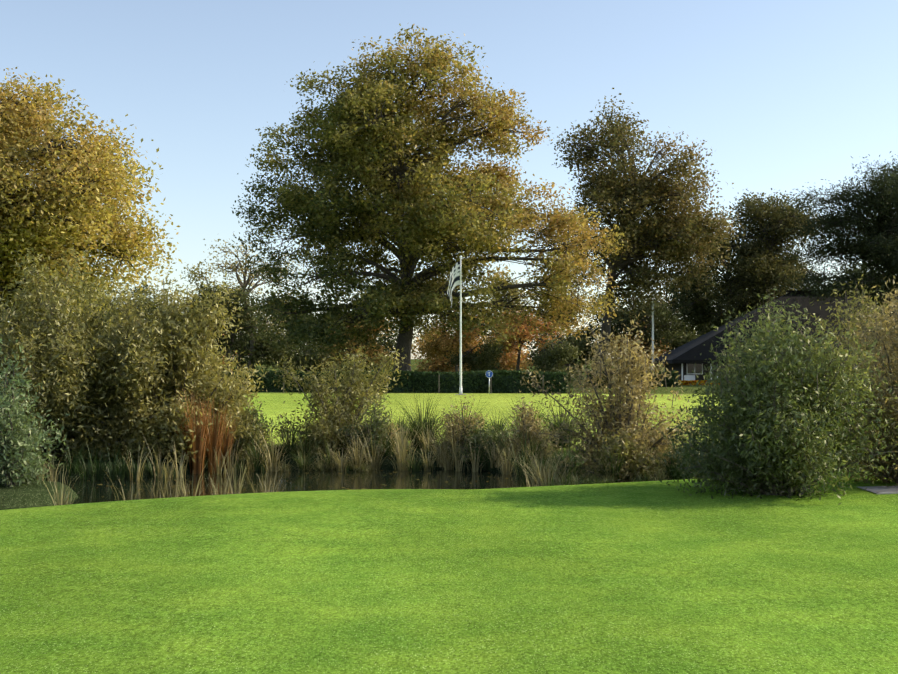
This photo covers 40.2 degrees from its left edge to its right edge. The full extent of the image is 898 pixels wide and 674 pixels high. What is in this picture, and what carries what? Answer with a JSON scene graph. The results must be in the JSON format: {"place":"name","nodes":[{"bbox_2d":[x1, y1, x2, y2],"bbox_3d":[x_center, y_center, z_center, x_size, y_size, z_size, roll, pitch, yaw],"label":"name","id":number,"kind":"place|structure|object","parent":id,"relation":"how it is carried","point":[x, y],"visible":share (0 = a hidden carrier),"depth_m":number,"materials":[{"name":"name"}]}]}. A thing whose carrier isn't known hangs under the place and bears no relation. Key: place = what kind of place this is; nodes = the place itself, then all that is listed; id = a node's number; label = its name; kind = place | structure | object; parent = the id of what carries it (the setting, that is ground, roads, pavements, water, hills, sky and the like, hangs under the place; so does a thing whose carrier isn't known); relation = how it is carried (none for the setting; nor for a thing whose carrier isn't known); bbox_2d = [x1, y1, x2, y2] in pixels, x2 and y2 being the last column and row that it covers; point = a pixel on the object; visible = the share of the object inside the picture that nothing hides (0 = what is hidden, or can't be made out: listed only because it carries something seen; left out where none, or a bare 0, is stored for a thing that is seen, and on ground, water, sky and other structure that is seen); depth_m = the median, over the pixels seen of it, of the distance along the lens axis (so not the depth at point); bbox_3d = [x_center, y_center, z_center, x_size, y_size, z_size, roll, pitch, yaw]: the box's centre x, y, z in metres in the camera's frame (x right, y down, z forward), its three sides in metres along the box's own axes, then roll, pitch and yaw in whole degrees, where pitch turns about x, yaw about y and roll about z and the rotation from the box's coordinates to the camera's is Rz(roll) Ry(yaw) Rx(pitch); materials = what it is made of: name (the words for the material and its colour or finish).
{"place":"outdoors","nodes":[
{"label":"outdoors","id":0,"kind":"place"},
{"bbox_2d":[176,259,262,329],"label":"tree","id":1,"kind":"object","parent":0,"point":[192,273],"depth_m":160.38,"materials":[{"name":"green plant"}]},
{"bbox_2d":[0,469,536,509],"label":"pond","id":2,"kind":"structure","parent":0,"point":[310,480],"depth_m":21.86,"materials":[{"name":"black liquid"}]},
{"bbox_2d":[166,390,242,473],"bbox_3d":[-4.862,1.810,23.976,1.542,1.713,1.596,0,-1,2],"label":"rust reed","id":3,"kind":"object","parent":2,"relation":"in","point":[211,441],"visible":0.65,"depth_m":23.81,"materials":[{"name":"brown plant"}]},
{"bbox_2d":[95,471,518,497],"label":"floating leaves","id":4,"kind":"object","parent":2,"relation":"on","point":[287,480],"visible":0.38,"depth_m":21.45,"materials":[{"name":"green plant"}]},
{"bbox_2d":[306,299,392,363],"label":"bush","id":5,"kind":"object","parent":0,"point":[339,320],"depth_m":141.89,"materials":[{"name":"green plant"}]},
{"bbox_2d":[0,359,897,673],"bbox_3d":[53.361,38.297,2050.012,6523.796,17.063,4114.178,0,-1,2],"label":"ground","id":6,"kind":"structure","parent":0,"point":[652,577],"depth_m":9.84,"materials":[{"name":"green plant"}]},
{"bbox_2d":[0,335,83,449],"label":"bush","id":7,"kind":"object","parent":6,"relation":"on","point":[42,404],"visible":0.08,"depth_m":23.16,"materials":[{"name":"green plant"}]},
{"bbox_2d":[0,338,84,487],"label":"bush","id":8,"kind":"object","parent":6,"relation":"on","point":[17,433],"visible":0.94,"depth_m":18.90,"materials":[{"name":"green plant"}]},
{"bbox_2d":[10,257,116,330],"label":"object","id":9,"kind":"object","parent":6,"relation":"on","point":[97,316],"depth_m":125.36,"materials":[{"name":"green plant"}]},
{"bbox_2d":[0,234,129,458],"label":"bush","id":10,"kind":"object","parent":6,"relation":"on","point":[69,357],"visible":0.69,"depth_m":24.00,"materials":[{"name":"green plant"}]},
{"bbox_2d":[2,272,155,432],"bbox_3d":[-7.982,0.521,27.282,4.181,3.978,4.973,0,-1,-16],"label":"bush","id":11,"kind":"object","parent":6,"relation":"on","point":[97,289],"depth_m":27.30,"materials":[{"name":"green plant"}]},
{"bbox_2d":[0,67,181,345],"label":"tree","id":12,"kind":"object","parent":6,"relation":"on","point":[73,182],"visible":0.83,"depth_m":42.27,"materials":[{"name":"yellow plant"}]},
{"bbox_2d":[39,273,200,460],"bbox_3d":[-6.521,0.657,25.045,3.450,3.712,4.114,0,-1,2],"label":"bush","id":13,"kind":"object","parent":6,"relation":"on","point":[123,377],"visible":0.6,"depth_m":24.04,"materials":[{"name":"green plant"}]},
{"bbox_2d":[84,280,159,331],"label":"tree","id":14,"kind":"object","parent":6,"relation":"on","point":[143,287],"depth_m":156.60,"materials":[{"name":"green plant"}]},
{"bbox_2d":[107,290,169,339],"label":"tree","id":15,"kind":"object","parent":6,"relation":"on","point":[148,311],"visible":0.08,"depth_m":117.46,"materials":[{"name":"green plant"}]},
{"bbox_2d":[69,266,277,462],"bbox_3d":[-5.425,0.497,24.884,3.797,4.033,3.502,0,-1,2],"label":"bush","id":16,"kind":"object","parent":6,"relation":"on","point":[192,369],"visible":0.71,"depth_m":24.49,"materials":[{"name":"green plant"}]},
{"bbox_2d":[202,334,237,371],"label":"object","id":17,"kind":"object","parent":6,"relation":"on","point":[223,358],"depth_m":127.89,"materials":[{"name":"green plant"}]},
{"bbox_2d":[199,351,262,446],"bbox_3d":[-5.141,1.135,26.835,2.442,2.769,2.546,0,-1,2],"label":"bush","id":18,"kind":"object","parent":6,"relation":"on","point":[238,398],"visible":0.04,"depth_m":26.34,"materials":[{"name":"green plant"}]},
{"bbox_2d":[193,279,279,371],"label":"tree","id":19,"kind":"object","parent":6,"relation":"on","point":[230,346],"visible":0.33,"depth_m":103.88,"materials":[{"name":"green plant"}]},
{"bbox_2d":[221,402,277,458],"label":"shrub","id":20,"kind":"object","parent":6,"relation":"on","point":[243,447],"visible":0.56,"depth_m":24.75,"materials":[{"name":"green plant"}]},
{"bbox_2d":[228,399,273,458],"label":"shrub","id":21,"kind":"object","parent":6,"relation":"on","point":[253,425],"visible":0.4,"depth_m":25.04,"materials":[{"name":"green plant"}]},
{"bbox_2d":[203,233,301,370],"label":"tree","id":22,"kind":"object","parent":6,"relation":"on","point":[235,268],"visible":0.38,"depth_m":111.97,"materials":[{"name":"green plant"}]},
{"bbox_2d":[210,312,299,370],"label":"tree","id":23,"kind":"object","parent":6,"relation":"on","point":[262,353],"visible":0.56,"depth_m":112.49,"materials":[{"name":"green plant"}]},
{"bbox_2d":[266,295,315,368],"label":"tree","id":24,"kind":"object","parent":6,"relation":"on","point":[302,315],"depth_m":153.64,"materials":[{"name":"green plant"}]},
{"bbox_2d":[261,338,346,371],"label":"bush","id":25,"kind":"object","parent":6,"relation":"on","point":[309,361],"visible":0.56,"depth_m":113.75,"materials":[{"name":"green plant"}]},
{"bbox_2d":[20,384,602,482],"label":"reeds","id":26,"kind":"object","parent":6,"relation":"on","point":[420,423],"visible":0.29,"depth_m":26.64,"materials":[{"name":"green plant"}]},
{"bbox_2d":[267,341,411,454],"bbox_3d":[-2.373,1.286,26.554,3.188,2.437,3.431,1,-1,-23],"label":"shrub","id":27,"kind":"object","parent":6,"relation":"on","point":[348,397],"visible":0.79,"depth_m":26.34,"materials":[{"name":"green plant"}]},
{"bbox_2d":[314,321,394,370],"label":"tree","id":28,"kind":"object","parent":6,"relation":"on","point":[369,352],"visible":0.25,"depth_m":98.08,"materials":[{"name":"green plant"}]},
{"bbox_2d":[0,399,731,506],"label":"reeds","id":29,"kind":"object","parent":6,"relation":"on","point":[544,477],"visible":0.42,"depth_m":23.84,"materials":[{"name":"plant"}]},
{"bbox_2d":[339,395,394,457],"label":"shrub","id":30,"kind":"object","parent":6,"relation":"on","point":[376,425],"visible":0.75,"depth_m":25.28,"materials":[{"name":"green plant"}]},
{"bbox_2d":[332,329,413,373],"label":"bush","id":31,"kind":"object","parent":6,"relation":"on","point":[388,341],"visible":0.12,"depth_m":113.37,"materials":[{"name":"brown plant"}]},
{"bbox_2d":[338,416,423,453],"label":"shrub","id":32,"kind":"object","parent":6,"relation":"on","point":[408,443],"visible":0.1,"depth_m":25.56,"materials":[{"name":"green plant"}]},
{"bbox_2d":[359,418,412,450],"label":"shrub","id":33,"kind":"object","parent":6,"relation":"on","point":[393,433],"visible":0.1,"depth_m":25.95,"materials":[{"name":"green plant"}]},
{"bbox_2d":[232,375,543,393],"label":"fence","id":34,"kind":"object","parent":6,"relation":"on","point":[439,384],"visible":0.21,"depth_m":70.82,"materials":[{"name":"brown wood"}]},
{"bbox_2d":[212,369,567,392],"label":"hedge","id":35,"kind":"object","parent":6,"relation":"on","point":[505,381],"visible":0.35,"depth_m":71.95,"materials":[{"name":"green plant"}]},
{"bbox_2d":[228,24,628,370],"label":"tree","id":36,"kind":"object","parent":6,"relation":"on","point":[367,145],"visible":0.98,"depth_m":79.83,"materials":[{"name":"green plant"}]},
{"bbox_2d":[413,273,473,355],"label":"tree","id":37,"kind":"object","parent":6,"relation":"on","point":[445,318],"depth_m":170.80,"materials":[{"name":"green plant"}]},
{"bbox_2d":[411,333,484,371],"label":"tree","id":38,"kind":"object","parent":6,"relation":"on","point":[433,366],"visible":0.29,"depth_m":119.90,"materials":[{"name":"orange plant"}]},
{"bbox_2d":[412,309,489,371],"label":"tree","id":39,"kind":"object","parent":6,"relation":"on","point":[447,341],"visible":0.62,"depth_m":98.84,"materials":[{"name":"orange plant"}]},
{"bbox_2d":[447,256,465,394],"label":"flagpole","id":40,"kind":"object","parent":6,"relation":"on","point":[455,278],"visible":1,"depth_m":66.01,"materials":[{"name":"white metal"}]},
{"bbox_2d":[426,395,493,459],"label":"shrub","id":41,"kind":"object","parent":6,"relation":"on","point":[459,421],"visible":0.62,"depth_m":24.83,"materials":[{"name":"green plant"}]},
{"bbox_2d":[443,337,511,371],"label":"green bush","id":42,"kind":"object","parent":6,"relation":"on","point":[485,356],"visible":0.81,"depth_m":90.92,"materials":[{"name":"green plant"}]},
{"bbox_2d":[442,422,517,456],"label":"shrub","id":43,"kind":"object","parent":6,"relation":"on","point":[489,441],"visible":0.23,"depth_m":24.66,"materials":[{"name":"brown plant"}]},
{"bbox_2d":[450,417,519,460],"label":"shrub","id":44,"kind":"object","parent":6,"relation":"on","point":[478,440],"visible":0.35,"depth_m":24.55,"materials":[{"name":"green plant"}]},
{"bbox_2d":[485,370,492,393],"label":"sign","id":45,"kind":"object","parent":6,"relation":"on","point":[489,374],"visible":0.9,"depth_m":68.35,"materials":[{"name":"blue metal"}]},
{"bbox_2d":[451,331,536,370],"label":"tree","id":46,"kind":"object","parent":6,"relation":"on","point":[509,363],"visible":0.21,"depth_m":115.38,"materials":[{"name":"orange plant"}]},
{"bbox_2d":[471,265,551,341],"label":"tree","id":47,"kind":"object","parent":6,"relation":"on","point":[510,290],"depth_m":169.01,"materials":[{"name":"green plant"}]},
{"bbox_2d":[484,308,570,369],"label":"tree","id":48,"kind":"object","parent":6,"relation":"on","point":[525,335],"visible":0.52,"depth_m":103.36,"materials":[{"name":"orange plant"}]},
{"bbox_2d":[501,391,566,458],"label":"shrub","id":49,"kind":"object","parent":6,"relation":"on","point":[525,421],"visible":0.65,"depth_m":24.25,"materials":[{"name":"green plant"}]},
{"bbox_2d":[526,336,583,380],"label":"hedge bush","id":50,"kind":"object","parent":6,"relation":"on","point":[551,357],"visible":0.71,"depth_m":75.23,"materials":[{"name":"green plant"}]},
{"bbox_2d":[532,279,594,343],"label":"tree","id":51,"kind":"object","parent":6,"relation":"on","point":[568,320],"depth_m":169.18,"materials":[{"name":"brown plant"}]},
{"bbox_2d":[523,331,612,379],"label":"tree","id":52,"kind":"object","parent":6,"relation":"on","point":[582,345],"visible":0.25,"depth_m":119.49,"materials":[{"name":"brown plant"}]},
{"bbox_2d":[517,301,714,481],"bbox_3d":[2.841,0.923,20.756,3.522,3.014,3.088,0,-1,2],"label":"bush","id":53,"kind":"object","parent":6,"relation":"on","point":[623,407],"visible":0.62,"depth_m":20.49,"materials":[{"name":"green plant"}]},
{"bbox_2d":[585,417,663,481],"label":"shrub","id":54,"kind":"object","parent":6,"relation":"on","point":[646,462],"visible":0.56,"depth_m":19.40,"materials":[{"name":"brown plant"}]},
{"bbox_2d":[595,415,666,481],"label":"shrub","id":55,"kind":"object","parent":6,"relation":"on","point":[633,438],"visible":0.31,"depth_m":19.44,"materials":[{"name":"green plant"}]},
{"bbox_2d":[586,370,678,387],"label":"hedge","id":56,"kind":"object","parent":6,"relation":"on","point":[671,380],"visible":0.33,"depth_m":89.52,"materials":[{"name":"green plant"}]},
{"bbox_2d":[573,290,697,366],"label":"tree","id":57,"kind":"object","parent":6,"relation":"on","point":[658,324],"visible":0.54,"depth_m":121.25,"materials":[{"name":"green plant"}]},
{"bbox_2d":[599,312,671,370],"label":"bush","id":58,"kind":"object","parent":6,"relation":"on","point":[650,362],"visible":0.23,"depth_m":121.04,"materials":[{"name":"green plant"}]},
{"bbox_2d":[533,88,746,369],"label":"tree","id":59,"kind":"object","parent":6,"relation":"on","point":[659,235],"visible":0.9,"depth_m":93.78,"materials":[{"name":"green plant"}]},
{"bbox_2d":[617,289,682,352],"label":"tree","id":60,"kind":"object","parent":6,"relation":"on","point":[662,297],"depth_m":144.13,"materials":[{"name":"green plant"}]},
{"bbox_2d":[652,291,654,371],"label":"mast posts","id":61,"kind":"object","parent":6,"relation":"on","point":[652,333],"visible":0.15,"depth_m":96.55,"materials":[{"name":"grey metal"}]},
{"bbox_2d":[638,264,726,345],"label":"tree","id":62,"kind":"object","parent":6,"relation":"on","point":[670,298],"visible":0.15,"depth_m":133.99,"materials":[{"name":"green plant"}]},
{"bbox_2d":[662,327,705,351],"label":"tree","id":63,"kind":"object","parent":6,"relation":"on","point":[689,338],"visible":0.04,"depth_m":123.71,"materials":[{"name":"green plant"}]},
{"bbox_2d":[678,380,742,384],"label":"flower bed","id":64,"kind":"object","parent":6,"relation":"on","point":[691,382],"visible":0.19,"depth_m":97.66,"materials":[{"name":"soil"}]},
{"bbox_2d":[666,237,779,336],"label":"tree","id":65,"kind":"object","parent":6,"relation":"on","point":[697,316],"visible":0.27,"depth_m":117.88,"materials":[{"name":"green plant"}]},
{"bbox_2d":[672,286,833,449],"bbox_3d":[6.426,0.713,24.685,3.643,3.556,3.395,0,-1,2],"label":"shrub","id":66,"kind":"object","parent":6,"relation":"on","point":[722,356],"visible":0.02,"depth_m":25.04,"materials":[{"name":"green plant"}]},
{"bbox_2d":[698,188,826,325],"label":"tree","id":67,"kind":"object","parent":6,"relation":"on","point":[762,265],"visible":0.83,"depth_m":110.18,"materials":[{"name":"green plant"}]},
{"bbox_2d":[654,281,887,380],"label":"clubhouse","id":68,"kind":"structure","parent":6,"relation":"on","point":[684,359],"depth_m":103.08,"materials":[{"name":"brown wood"}]},
{"bbox_2d":[650,293,897,504],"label":"green shrub","id":69,"kind":"object","parent":6,"relation":"on","point":[778,428],"visible":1,"depth_m":15.72,"materials":[{"name":"green plant"}]},
{"bbox_2d":[782,256,834,292],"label":"tree","id":70,"kind":"object","parent":6,"relation":"on","point":[809,277],"visible":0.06,"depth_m":139.09,"materials":[{"name":"green plant"}]},
{"bbox_2d":[772,151,897,332],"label":"cedar","id":71,"kind":"object","parent":6,"relation":"on","point":[875,244],"visible":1,"depth_m":97.64,"materials":[{"name":"green plant"}]},
{"bbox_2d":[806,274,897,463],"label":"shrub","id":72,"kind":"object","parent":6,"relation":"on","point":[862,306],"visible":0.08,"depth_m":23.70,"materials":[{"name":"green plant"}]},
{"bbox_2d":[827,263,884,305],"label":"tree","id":73,"kind":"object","parent":6,"relation":"on","point":[853,272],"depth_m":149.68,"materials":[{"name":"green plant"}]},
{"bbox_2d":[823,275,897,486],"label":"shrub","id":74,"kind":"object","parent":6,"relation":"on","point":[892,468],"visible":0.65,"depth_m":17.25,"materials":[{"name":"green plant"}]},
{"bbox_2d":[829,279,897,469],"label":"shrub","id":75,"kind":"object","parent":6,"relation":"on","point":[856,314],"visible":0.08,"depth_m":20.89,"materials":[{"name":"green plant"}]},
{"bbox_2d":[841,261,897,308],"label":"tree","id":76,"kind":"object","parent":6,"relation":"on","point":[873,300],"visible":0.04,"depth_m":123.94,"materials":[{"name":"green plant"}]},
{"bbox_2d":[858,486,897,493],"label":"path slab","id":77,"kind":"structure","parent":6,"relation":"on","point":[885,489],"depth_m":16.55,"materials":[{"name":"concrete"}]},
{"bbox_2d":[0,0,897,358],"label":"sky","id":78,"kind":"structure","parent":0,"point":[783,94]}
]}

